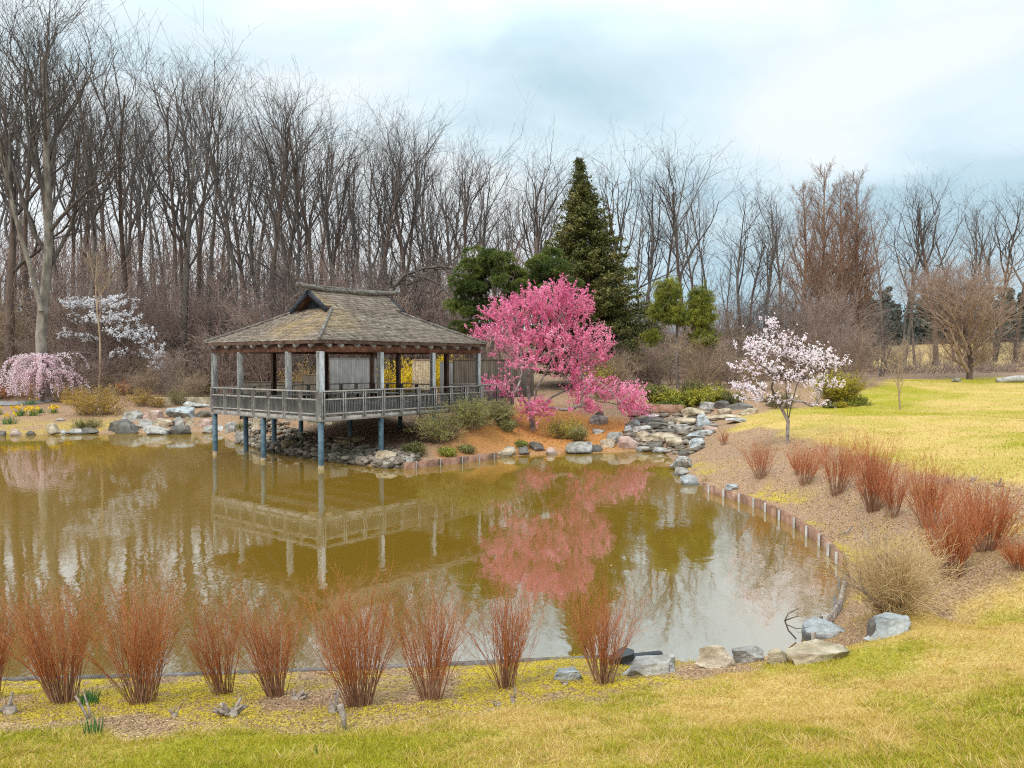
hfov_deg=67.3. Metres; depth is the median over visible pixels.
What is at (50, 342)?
bare shrub
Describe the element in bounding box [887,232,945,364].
bare tree
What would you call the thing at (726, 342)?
bare shrub
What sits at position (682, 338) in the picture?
bare shrub
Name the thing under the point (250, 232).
bare tree
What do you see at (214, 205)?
bare tree
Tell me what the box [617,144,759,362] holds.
bare tree
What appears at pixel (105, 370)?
bare shrub
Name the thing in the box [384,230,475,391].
arching tree
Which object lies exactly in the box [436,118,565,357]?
bare tree
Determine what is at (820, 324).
bare shrub
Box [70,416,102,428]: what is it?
shrub
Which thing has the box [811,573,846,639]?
timber edging
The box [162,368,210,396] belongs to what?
bare shrub
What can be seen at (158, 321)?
bare shrub
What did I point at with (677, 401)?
juniper
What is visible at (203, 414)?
rock
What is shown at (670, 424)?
rock
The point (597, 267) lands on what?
conifer tree
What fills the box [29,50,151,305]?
bare tree
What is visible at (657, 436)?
rock
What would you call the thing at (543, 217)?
bare tree
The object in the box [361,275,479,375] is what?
bare shrub
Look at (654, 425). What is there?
rock
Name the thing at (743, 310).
bare shrub
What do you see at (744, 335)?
bare shrub
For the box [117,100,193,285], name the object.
bare tree
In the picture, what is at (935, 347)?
bare shrub
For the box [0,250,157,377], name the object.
bare shrub
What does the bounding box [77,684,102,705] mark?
green shoot
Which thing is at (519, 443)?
bank shrub
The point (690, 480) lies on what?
rock
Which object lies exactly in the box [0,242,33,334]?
bare shrub
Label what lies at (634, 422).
rock
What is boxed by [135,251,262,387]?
bare shrub
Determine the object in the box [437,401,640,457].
pine straw
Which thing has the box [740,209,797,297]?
bare tree
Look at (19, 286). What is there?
bare shrub
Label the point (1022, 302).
bare tree
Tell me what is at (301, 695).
stump
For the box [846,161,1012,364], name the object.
bare tree
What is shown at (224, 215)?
bare tree
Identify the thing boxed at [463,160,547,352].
bare tree
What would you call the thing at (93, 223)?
bare tree
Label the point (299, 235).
bare tree
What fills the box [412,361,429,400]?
board fence
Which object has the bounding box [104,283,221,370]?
bare shrub
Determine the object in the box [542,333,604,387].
bare shrub
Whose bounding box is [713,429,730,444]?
dogwood shrub
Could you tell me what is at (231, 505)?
pond water
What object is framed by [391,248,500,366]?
bare shrub
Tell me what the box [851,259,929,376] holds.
bare shrub
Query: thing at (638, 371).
bare shrub
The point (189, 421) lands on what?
rock
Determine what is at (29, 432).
rock
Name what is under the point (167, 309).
bare shrub
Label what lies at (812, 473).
dogwood shrub
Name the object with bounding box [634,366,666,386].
bare shrub
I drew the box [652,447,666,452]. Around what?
rock
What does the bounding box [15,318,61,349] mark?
bare shrub
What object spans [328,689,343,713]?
stump
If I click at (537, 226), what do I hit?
bare tree
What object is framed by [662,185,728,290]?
bare tree
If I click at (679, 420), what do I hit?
rock
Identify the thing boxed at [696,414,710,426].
rock
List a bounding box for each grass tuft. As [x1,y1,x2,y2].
[700,475,712,481]
[858,547,878,564]
[908,482,928,494]
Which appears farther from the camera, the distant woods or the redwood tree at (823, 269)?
the distant woods
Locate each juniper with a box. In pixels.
[625,397,648,408]
[637,380,673,401]
[649,379,722,406]
[655,401,670,404]
[666,395,686,407]
[682,382,738,401]
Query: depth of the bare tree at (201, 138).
113.30 m
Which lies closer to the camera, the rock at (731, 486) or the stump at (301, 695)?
the stump at (301, 695)
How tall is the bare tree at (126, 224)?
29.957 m
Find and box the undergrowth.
[0,302,1023,392]
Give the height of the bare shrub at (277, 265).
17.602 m
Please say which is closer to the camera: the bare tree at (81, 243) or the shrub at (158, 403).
the shrub at (158, 403)
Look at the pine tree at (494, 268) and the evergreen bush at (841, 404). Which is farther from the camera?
the pine tree at (494, 268)
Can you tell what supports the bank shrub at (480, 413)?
on the ground at (486, 440)
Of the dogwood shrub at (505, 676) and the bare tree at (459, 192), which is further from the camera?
the bare tree at (459, 192)
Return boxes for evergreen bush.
[678,374,702,394]
[720,390,747,404]
[763,388,801,408]
[805,367,874,403]
[821,400,836,407]
[833,401,848,407]
[844,395,873,405]
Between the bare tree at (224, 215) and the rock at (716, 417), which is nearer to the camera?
the rock at (716, 417)
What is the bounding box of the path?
[0,384,75,404]
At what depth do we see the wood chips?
9.13 m
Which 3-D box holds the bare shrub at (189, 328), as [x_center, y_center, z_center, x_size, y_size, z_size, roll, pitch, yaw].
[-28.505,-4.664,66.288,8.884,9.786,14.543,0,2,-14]
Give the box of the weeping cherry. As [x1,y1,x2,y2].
[0,352,90,401]
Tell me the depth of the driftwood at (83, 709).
7.97 m
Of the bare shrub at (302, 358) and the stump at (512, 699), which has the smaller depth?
the stump at (512, 699)
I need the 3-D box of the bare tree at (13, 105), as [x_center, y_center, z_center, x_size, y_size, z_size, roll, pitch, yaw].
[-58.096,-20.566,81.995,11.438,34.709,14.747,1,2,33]
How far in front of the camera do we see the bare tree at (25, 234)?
99.82 m
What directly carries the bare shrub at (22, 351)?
on the ground at (486, 440)
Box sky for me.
[0,0,1023,333]
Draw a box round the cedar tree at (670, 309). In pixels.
[639,273,722,388]
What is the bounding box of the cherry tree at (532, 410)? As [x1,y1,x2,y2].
[464,273,655,430]
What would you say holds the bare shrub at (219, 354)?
on the ground at (486, 440)
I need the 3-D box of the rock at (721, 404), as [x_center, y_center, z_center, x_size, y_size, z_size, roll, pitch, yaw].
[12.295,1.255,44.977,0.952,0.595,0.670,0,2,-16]
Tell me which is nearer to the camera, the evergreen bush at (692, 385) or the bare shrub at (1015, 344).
the evergreen bush at (692, 385)
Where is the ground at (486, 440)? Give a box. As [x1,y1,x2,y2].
[0,324,1023,767]
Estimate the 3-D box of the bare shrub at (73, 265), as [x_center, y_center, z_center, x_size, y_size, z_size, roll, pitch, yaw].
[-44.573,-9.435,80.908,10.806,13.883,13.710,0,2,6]
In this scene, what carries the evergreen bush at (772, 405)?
on the ground at (486, 440)
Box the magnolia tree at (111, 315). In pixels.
[56,293,166,386]
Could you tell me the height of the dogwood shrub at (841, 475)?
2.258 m
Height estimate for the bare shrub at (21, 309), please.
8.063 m
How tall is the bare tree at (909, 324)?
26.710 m
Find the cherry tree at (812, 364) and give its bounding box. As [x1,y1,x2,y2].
[726,312,851,442]
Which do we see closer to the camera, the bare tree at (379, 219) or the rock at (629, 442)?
the rock at (629, 442)
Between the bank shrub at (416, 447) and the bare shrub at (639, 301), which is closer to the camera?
the bank shrub at (416, 447)
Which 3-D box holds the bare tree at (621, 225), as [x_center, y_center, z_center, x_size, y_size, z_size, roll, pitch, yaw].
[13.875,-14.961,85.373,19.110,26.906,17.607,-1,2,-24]
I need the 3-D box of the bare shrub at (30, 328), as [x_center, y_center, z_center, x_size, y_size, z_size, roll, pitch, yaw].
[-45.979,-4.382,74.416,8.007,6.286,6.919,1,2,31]
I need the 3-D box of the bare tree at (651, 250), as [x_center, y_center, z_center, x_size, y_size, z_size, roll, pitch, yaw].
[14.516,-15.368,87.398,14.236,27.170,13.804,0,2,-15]
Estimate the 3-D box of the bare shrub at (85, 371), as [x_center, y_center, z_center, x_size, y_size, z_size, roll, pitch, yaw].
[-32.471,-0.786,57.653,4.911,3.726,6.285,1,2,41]
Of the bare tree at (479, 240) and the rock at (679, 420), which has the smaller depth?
the rock at (679, 420)
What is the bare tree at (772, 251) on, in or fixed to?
on the ground at (486, 440)
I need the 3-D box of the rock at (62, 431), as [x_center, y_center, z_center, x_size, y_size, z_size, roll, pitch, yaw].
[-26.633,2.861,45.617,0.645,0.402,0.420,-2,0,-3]
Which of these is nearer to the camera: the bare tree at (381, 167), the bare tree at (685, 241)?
the bare tree at (381, 167)
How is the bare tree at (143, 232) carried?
on the ground at (486, 440)
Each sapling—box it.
[79,237,143,395]
[870,337,917,409]
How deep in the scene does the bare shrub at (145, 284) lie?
77.71 m
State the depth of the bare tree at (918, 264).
95.71 m
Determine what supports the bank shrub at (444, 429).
on the ground at (486, 440)
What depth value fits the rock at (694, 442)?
34.90 m
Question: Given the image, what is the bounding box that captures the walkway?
[449,383,513,412]
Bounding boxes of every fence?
[240,381,303,418]
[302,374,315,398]
[329,358,376,401]
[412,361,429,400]
[439,361,452,399]
[453,359,533,399]
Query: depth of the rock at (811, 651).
9.58 m
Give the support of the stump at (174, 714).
on the ground at (486, 440)
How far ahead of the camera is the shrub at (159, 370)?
62.85 m
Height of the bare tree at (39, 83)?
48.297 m
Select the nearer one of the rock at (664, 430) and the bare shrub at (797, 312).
the rock at (664, 430)
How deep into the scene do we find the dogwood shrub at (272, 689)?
8.99 m
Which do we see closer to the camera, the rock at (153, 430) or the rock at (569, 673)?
the rock at (569, 673)
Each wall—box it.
[155,397,182,403]
[184,397,209,403]
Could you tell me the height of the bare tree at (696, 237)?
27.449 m
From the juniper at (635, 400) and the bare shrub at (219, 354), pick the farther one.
the bare shrub at (219, 354)
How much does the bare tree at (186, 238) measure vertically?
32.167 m
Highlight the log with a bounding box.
[996,375,1023,381]
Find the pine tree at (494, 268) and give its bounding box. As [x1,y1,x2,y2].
[441,245,582,358]
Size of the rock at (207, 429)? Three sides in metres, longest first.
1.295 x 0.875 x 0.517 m
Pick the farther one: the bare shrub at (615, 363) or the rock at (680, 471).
the bare shrub at (615, 363)
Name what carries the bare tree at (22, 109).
on the ground at (486, 440)
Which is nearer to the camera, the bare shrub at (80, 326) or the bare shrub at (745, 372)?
the bare shrub at (745, 372)
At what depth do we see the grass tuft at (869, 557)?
15.80 m
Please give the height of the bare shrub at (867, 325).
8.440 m
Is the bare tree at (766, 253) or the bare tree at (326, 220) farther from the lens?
the bare tree at (766, 253)
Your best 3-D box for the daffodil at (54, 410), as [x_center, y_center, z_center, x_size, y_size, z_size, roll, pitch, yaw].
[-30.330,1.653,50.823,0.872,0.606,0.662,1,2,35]
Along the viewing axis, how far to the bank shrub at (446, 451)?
33.47 m
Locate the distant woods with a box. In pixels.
[0,177,645,353]
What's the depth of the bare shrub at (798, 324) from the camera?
66.53 m
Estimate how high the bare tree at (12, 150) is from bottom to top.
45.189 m
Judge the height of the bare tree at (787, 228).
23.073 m
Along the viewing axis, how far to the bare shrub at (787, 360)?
64.29 m
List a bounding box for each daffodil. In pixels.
[1,412,19,423]
[10,404,28,415]
[19,398,38,404]
[23,406,39,415]
[30,406,48,412]
[47,405,59,413]
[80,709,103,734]
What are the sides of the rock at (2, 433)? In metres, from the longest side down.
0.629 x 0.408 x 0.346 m
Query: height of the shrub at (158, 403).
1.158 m
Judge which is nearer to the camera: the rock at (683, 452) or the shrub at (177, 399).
the rock at (683, 452)
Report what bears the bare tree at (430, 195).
on the ground at (486, 440)
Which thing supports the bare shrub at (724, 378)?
on the ground at (486, 440)
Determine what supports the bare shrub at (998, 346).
on the ground at (486, 440)
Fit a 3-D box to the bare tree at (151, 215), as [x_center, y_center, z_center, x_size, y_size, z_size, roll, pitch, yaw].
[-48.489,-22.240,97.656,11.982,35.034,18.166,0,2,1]
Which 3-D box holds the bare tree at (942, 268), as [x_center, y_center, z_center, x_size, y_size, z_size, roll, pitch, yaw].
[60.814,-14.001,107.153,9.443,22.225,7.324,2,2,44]
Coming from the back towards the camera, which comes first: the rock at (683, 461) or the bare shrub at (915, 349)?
the bare shrub at (915, 349)
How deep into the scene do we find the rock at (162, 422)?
47.46 m
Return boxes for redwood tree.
[765,178,852,337]
[781,157,864,370]
[790,168,887,366]
[829,164,894,340]
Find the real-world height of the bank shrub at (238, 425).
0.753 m
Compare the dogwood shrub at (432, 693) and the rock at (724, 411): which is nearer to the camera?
the dogwood shrub at (432, 693)
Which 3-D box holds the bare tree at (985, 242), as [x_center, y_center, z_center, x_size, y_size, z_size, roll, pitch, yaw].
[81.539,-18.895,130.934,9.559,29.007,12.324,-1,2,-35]
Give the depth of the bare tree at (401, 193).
80.81 m
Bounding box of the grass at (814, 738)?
[0,380,1023,767]
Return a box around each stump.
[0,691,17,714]
[167,706,178,716]
[212,697,248,716]
[291,689,309,699]
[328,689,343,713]
[509,685,515,703]
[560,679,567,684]
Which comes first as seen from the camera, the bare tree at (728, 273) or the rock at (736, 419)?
the rock at (736, 419)
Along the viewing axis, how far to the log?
60.19 m
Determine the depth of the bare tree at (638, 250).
131.83 m
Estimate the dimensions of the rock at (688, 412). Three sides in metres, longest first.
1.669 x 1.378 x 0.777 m
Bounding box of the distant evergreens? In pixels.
[844,286,1023,345]
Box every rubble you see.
[234,417,421,468]
[622,408,718,453]
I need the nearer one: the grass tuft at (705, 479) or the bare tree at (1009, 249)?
the grass tuft at (705, 479)
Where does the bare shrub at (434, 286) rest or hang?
on the ground at (486, 440)
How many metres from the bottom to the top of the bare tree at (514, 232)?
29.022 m
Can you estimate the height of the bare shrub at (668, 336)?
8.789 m
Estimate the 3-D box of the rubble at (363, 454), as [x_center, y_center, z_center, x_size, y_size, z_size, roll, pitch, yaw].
[-10.905,2.657,38.576,4.211,2.081,20.426,-1,2,-42]
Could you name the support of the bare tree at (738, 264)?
on the ground at (486, 440)
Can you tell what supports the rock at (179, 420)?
on the ground at (486, 440)
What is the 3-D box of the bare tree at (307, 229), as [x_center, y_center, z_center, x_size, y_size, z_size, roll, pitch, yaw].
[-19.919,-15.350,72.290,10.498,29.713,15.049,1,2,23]
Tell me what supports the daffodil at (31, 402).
on the ground at (486, 440)
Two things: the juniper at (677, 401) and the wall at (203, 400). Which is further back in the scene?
the wall at (203, 400)
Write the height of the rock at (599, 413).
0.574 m
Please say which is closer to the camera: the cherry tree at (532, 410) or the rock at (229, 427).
the cherry tree at (532, 410)
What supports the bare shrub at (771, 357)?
on the ground at (486, 440)
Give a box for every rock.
[0,431,5,435]
[10,428,21,435]
[26,430,35,434]
[46,423,59,434]
[60,429,66,434]
[66,429,81,433]
[80,427,98,433]
[108,419,138,433]
[121,411,143,420]
[137,419,153,427]
[142,410,163,419]
[143,425,169,434]
[152,418,172,427]
[165,406,194,417]
[169,425,190,433]
[172,416,184,425]
[183,401,209,407]
[185,417,194,425]
[195,410,211,417]
[197,419,211,426]
[202,425,223,432]
[225,422,236,433]
[235,431,243,441]
[251,419,259,429]
[370,450,396,462]
[405,456,413,461]
[498,448,515,456]
[518,446,528,453]
[529,441,545,450]
[546,447,557,454]
[554,666,582,680]
[565,441,592,453]
[589,415,607,424]
[592,429,604,433]
[592,444,602,451]
[595,411,603,415]
[600,439,614,447]
[607,432,622,443]
[617,436,638,448]
[622,654,675,676]
[624,425,631,430]
[627,418,640,425]
[632,425,651,431]
[636,431,648,437]
[636,446,649,451]
[638,416,663,423]
[642,432,676,441]
[643,422,667,429]
[647,442,662,446]
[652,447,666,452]
[656,429,672,432]
[664,437,682,446]
[667,422,673,427]
[669,417,695,423]
[669,456,692,467]
[672,424,691,431]
[674,467,689,475]
[678,449,688,455]
[680,474,699,485]
[681,407,705,417]
[687,430,712,436]
[689,438,703,447]
[695,645,736,668]
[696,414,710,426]
[699,401,714,408]
[703,426,717,429]
[706,414,741,419]
[714,400,728,408]
[717,408,731,414]
[725,402,752,409]
[725,418,746,421]
[725,484,738,489]
[732,646,764,663]
[740,408,757,414]
[767,648,788,664]
[785,639,849,664]
[801,617,844,639]
[863,612,910,640]
[867,616,875,636]
[951,377,960,381]
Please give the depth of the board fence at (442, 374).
47.44 m
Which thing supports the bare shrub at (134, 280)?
on the ground at (486, 440)
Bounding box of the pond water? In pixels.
[0,432,849,676]
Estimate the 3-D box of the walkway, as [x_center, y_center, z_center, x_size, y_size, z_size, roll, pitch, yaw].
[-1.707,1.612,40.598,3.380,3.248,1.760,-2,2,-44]
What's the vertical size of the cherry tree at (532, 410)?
8.919 m
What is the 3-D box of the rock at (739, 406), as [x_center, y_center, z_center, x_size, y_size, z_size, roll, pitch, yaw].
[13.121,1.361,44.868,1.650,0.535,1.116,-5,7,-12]
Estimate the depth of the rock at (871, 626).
10.46 m
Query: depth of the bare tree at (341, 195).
98.45 m
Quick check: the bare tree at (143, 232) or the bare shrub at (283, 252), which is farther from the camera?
the bare tree at (143, 232)
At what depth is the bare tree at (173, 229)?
87.39 m
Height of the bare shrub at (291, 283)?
15.992 m
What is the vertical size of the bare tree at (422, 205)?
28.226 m
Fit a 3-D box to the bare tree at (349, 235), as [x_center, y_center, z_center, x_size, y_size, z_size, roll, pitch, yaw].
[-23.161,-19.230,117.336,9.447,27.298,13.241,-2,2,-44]
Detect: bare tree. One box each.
[0,0,185,397]
[0,2,190,388]
[0,3,124,216]
[0,19,88,176]
[0,36,33,206]
[0,37,85,269]
[0,47,54,150]
[0,60,56,332]
[0,100,59,307]
[1,0,177,374]
[1,18,100,307]
[8,11,154,301]
[14,74,203,332]
[24,66,117,313]
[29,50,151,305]
[30,60,139,286]
[33,0,177,373]
[38,95,114,292]
[52,92,135,252]
[58,0,282,384]
[60,81,182,305]
[84,99,228,296]
[88,68,215,293]
[92,77,174,287]
[95,44,196,328]
[96,17,269,375]
[98,28,211,323]
[101,3,269,301]
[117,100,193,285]
[144,15,264,304]
[147,62,245,302]
[149,126,275,311]
[150,47,234,296]
[154,62,382,286]
[173,1,362,382]
[173,57,266,311]
[181,17,343,315]
[188,50,377,370]
[193,87,279,306]
[201,96,323,310]
[203,109,316,271]
[208,57,381,373]
[224,108,308,303]
[230,139,315,270]
[254,54,386,284]
[257,143,360,283]
[269,90,396,284]
[285,88,399,285]
[307,102,409,286]
[311,126,380,283]
[316,109,449,289]
[318,179,385,288]
[324,189,367,281]
[339,105,424,285]
[341,93,475,293]
[343,96,536,310]
[344,138,449,278]
[347,96,465,281]
[349,90,423,286]
[355,79,476,289]
[365,136,441,289]
[383,147,488,356]
[386,75,531,358]
[388,179,462,357]
[403,193,467,312]
[406,145,462,293]
[408,117,494,266]
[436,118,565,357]
[441,138,530,353]
[449,176,526,358]
[460,212,496,257]
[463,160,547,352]
[486,167,572,345]
[492,172,562,337]
[494,118,572,364]
[514,115,611,349]
[535,149,604,240]
[549,131,741,310]
[594,118,705,327]
[613,156,691,319]
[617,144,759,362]
[624,108,762,329]
[630,217,667,307]
[653,189,717,290]
[654,165,727,324]
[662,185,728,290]
[679,225,734,304]
[692,151,825,354]
[704,225,753,315]
[717,149,807,333]
[722,208,788,358]
[734,178,829,323]
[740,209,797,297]
[759,204,804,286]
[818,183,917,362]
[821,206,884,288]
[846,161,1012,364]
[852,202,887,326]
[855,236,1023,378]
[858,153,975,362]
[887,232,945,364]
[892,203,954,363]
[921,201,983,360]
[926,164,1020,357]
[952,206,1012,343]
[959,188,1017,347]
[966,149,1023,362]
[976,180,1023,361]
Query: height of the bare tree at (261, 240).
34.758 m
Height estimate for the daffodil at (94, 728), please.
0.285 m
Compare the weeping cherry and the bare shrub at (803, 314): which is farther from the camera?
the bare shrub at (803, 314)
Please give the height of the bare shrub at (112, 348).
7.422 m
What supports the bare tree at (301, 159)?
on the ground at (486, 440)
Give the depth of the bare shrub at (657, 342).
69.18 m
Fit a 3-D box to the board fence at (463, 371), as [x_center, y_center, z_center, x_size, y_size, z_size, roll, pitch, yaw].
[-1.082,-0.211,48.542,5.843,2.753,0.165,-1,2,-32]
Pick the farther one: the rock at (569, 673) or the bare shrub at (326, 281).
the bare shrub at (326, 281)
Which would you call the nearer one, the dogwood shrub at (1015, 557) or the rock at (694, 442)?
the dogwood shrub at (1015, 557)
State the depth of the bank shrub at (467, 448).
34.16 m
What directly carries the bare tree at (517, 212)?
on the ground at (486, 440)
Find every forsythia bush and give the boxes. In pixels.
[377,356,414,397]
[428,354,465,392]
[578,359,621,399]
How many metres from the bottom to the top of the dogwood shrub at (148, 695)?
1.917 m
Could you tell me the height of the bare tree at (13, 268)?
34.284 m
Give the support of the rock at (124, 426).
on the ground at (486, 440)
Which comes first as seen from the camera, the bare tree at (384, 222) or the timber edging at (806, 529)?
the timber edging at (806, 529)
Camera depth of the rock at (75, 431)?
45.59 m
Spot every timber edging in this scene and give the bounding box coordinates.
[2,654,611,680]
[404,453,497,469]
[644,404,683,413]
[702,483,843,564]
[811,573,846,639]
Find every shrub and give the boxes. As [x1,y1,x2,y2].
[0,215,79,351]
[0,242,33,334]
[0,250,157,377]
[0,273,93,373]
[0,276,121,378]
[0,283,59,338]
[0,329,49,384]
[0,332,34,360]
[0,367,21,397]
[0,379,36,398]
[0,550,122,704]
[0,577,57,696]
[3,309,56,351]
[4,286,88,351]
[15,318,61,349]
[15,345,79,381]
[16,235,149,333]
[16,255,120,377]
[16,287,143,373]
[30,533,211,704]
[37,349,130,394]
[48,337,94,385]
[50,348,94,383]
[51,240,189,370]
[51,386,89,401]
[59,383,139,415]
[65,230,139,316]
[66,300,139,372]
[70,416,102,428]
[72,335,148,390]
[81,275,220,377]
[82,374,114,390]
[88,264,212,346]
[95,354,116,381]
[103,210,192,346]
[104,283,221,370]
[108,278,225,364]
[113,377,134,394]
[116,372,146,393]
[117,365,164,396]
[125,386,163,405]
[132,280,223,382]
[133,349,193,388]
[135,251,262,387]
[136,341,193,394]
[143,392,166,407]
[144,348,208,396]
[155,318,298,392]
[159,379,187,396]
[161,321,198,369]
[161,567,263,695]
[162,292,237,375]
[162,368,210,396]
[165,207,269,354]
[166,387,189,405]
[169,328,246,376]
[174,355,210,396]
[176,272,349,393]
[179,257,268,384]
[180,291,294,383]
[193,564,323,697]
[196,386,210,393]
[200,274,273,381]
[211,209,349,372]
[227,299,264,381]
[235,420,249,431]
[240,230,403,379]
[243,209,357,377]
[247,206,347,367]
[252,233,340,309]
[263,255,372,380]
[264,244,447,364]
[278,354,329,383]
[286,549,432,707]
[304,354,358,382]
[319,183,476,381]
[327,274,403,367]
[341,213,455,363]
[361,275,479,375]
[368,547,497,701]
[376,270,473,369]
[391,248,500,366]
[396,239,475,358]
[401,441,429,455]
[402,401,476,443]
[411,205,524,360]
[411,240,451,315]
[429,544,548,689]
[431,308,508,359]
[437,444,458,456]
[443,391,511,428]
[457,443,476,454]
[485,396,518,422]
[496,417,523,431]
[513,438,527,447]
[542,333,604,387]
[543,414,588,438]
[543,550,671,685]
[565,424,588,441]
[583,353,629,387]
[591,348,649,392]
[608,339,673,383]
[620,326,668,359]
[620,332,679,384]
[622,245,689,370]
[622,281,657,356]
[631,335,674,385]
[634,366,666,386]
[640,294,685,375]
[657,326,731,377]
[657,352,683,384]
[659,303,690,368]
[665,325,735,387]
[668,323,748,385]
[671,357,706,382]
[678,289,769,377]
[682,363,726,383]
[692,317,755,375]
[699,354,731,386]
[700,238,784,380]
[703,351,752,384]
[707,280,748,343]
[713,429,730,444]
[715,234,807,371]
[715,308,775,365]
[715,352,776,387]
[716,289,771,357]
[732,253,820,375]
[732,434,778,479]
[736,325,800,387]
[742,271,875,378]
[750,270,887,378]
[751,289,855,377]
[757,319,823,381]
[759,262,827,376]
[769,301,867,381]
[774,290,874,377]
[780,432,834,485]
[783,447,808,474]
[784,488,992,619]
[786,321,850,376]
[807,272,890,371]
[808,418,886,496]
[819,305,893,381]
[828,421,912,512]
[835,330,894,370]
[848,304,891,368]
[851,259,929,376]
[860,324,898,365]
[864,458,916,518]
[874,338,922,363]
[882,324,903,365]
[887,442,990,528]
[896,471,1010,581]
[898,335,932,367]
[917,455,1023,552]
[923,335,941,364]
[937,342,956,366]
[950,348,986,367]
[951,342,1000,369]
[973,306,1011,370]
[985,304,1023,363]
[987,330,1023,366]
[987,525,1023,571]
[1003,341,1023,364]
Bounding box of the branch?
[784,608,806,638]
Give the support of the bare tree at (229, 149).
on the ground at (486, 440)
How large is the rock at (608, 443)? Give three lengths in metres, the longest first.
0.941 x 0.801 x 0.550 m
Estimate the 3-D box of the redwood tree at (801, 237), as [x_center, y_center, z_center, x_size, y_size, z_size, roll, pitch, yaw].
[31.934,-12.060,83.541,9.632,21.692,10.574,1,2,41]
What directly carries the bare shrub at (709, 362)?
on the ground at (486, 440)
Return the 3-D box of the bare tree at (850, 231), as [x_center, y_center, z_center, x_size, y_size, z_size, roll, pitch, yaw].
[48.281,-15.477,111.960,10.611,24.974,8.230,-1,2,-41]
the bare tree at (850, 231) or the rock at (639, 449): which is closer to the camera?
the rock at (639, 449)
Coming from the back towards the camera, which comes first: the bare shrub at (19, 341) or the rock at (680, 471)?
the bare shrub at (19, 341)
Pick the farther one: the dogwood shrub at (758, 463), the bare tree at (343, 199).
the bare tree at (343, 199)
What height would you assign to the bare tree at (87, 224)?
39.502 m
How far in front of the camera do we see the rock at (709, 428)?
38.74 m
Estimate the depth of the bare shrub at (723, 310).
87.81 m
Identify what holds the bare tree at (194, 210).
on the ground at (486, 440)
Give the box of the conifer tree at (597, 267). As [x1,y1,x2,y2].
[511,157,674,385]
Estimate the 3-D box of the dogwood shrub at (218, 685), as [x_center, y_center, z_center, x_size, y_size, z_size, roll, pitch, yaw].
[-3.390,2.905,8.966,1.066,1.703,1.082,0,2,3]
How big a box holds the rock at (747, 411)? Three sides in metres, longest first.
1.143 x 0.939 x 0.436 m
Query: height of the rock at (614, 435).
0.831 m
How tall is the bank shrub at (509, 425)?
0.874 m
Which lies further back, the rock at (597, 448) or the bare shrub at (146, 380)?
the bare shrub at (146, 380)
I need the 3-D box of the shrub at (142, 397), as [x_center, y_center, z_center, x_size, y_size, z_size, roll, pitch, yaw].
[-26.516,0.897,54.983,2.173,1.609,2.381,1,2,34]
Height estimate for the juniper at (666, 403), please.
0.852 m
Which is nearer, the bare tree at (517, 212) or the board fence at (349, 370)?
the board fence at (349, 370)
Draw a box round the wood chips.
[0,382,1023,765]
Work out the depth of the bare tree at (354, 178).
96.50 m
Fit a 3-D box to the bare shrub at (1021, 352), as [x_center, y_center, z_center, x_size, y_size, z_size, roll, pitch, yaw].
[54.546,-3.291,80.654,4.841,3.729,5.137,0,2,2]
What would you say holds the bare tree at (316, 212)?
on the ground at (486, 440)
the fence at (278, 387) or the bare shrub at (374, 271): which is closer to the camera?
the fence at (278, 387)
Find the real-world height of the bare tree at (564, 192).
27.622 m
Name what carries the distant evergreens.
on the ground at (486, 440)
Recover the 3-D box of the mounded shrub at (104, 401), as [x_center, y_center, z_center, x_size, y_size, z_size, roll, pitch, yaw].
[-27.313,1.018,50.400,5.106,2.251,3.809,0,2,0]
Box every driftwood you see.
[74,693,91,719]
[337,703,346,730]
[838,526,852,534]
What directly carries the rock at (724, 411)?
on the ground at (486, 440)
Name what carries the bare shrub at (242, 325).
on the ground at (486, 440)
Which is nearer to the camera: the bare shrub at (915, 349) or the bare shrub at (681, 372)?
the bare shrub at (681, 372)
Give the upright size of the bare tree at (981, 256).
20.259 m
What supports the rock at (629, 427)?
on the ground at (486, 440)
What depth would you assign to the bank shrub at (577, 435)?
38.93 m
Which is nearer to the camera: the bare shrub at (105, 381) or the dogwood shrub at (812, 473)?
the dogwood shrub at (812, 473)
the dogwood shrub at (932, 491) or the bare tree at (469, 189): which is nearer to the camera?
the dogwood shrub at (932, 491)
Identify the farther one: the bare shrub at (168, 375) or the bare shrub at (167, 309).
the bare shrub at (167, 309)
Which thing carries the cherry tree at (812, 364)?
on the ground at (486, 440)
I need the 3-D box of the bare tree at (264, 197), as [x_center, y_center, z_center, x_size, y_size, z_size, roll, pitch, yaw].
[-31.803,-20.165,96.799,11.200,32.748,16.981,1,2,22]
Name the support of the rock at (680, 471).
on the ground at (486, 440)
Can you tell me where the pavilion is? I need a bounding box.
[203,281,486,469]
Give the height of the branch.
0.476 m
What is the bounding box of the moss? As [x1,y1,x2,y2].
[0,421,887,736]
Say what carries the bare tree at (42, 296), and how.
on the ground at (486, 440)
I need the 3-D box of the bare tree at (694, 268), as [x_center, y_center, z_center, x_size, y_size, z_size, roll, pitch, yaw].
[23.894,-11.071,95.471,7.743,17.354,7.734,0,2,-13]
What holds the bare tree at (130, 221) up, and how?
on the ground at (486, 440)
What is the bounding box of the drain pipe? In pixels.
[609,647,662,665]
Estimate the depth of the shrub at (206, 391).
64.08 m

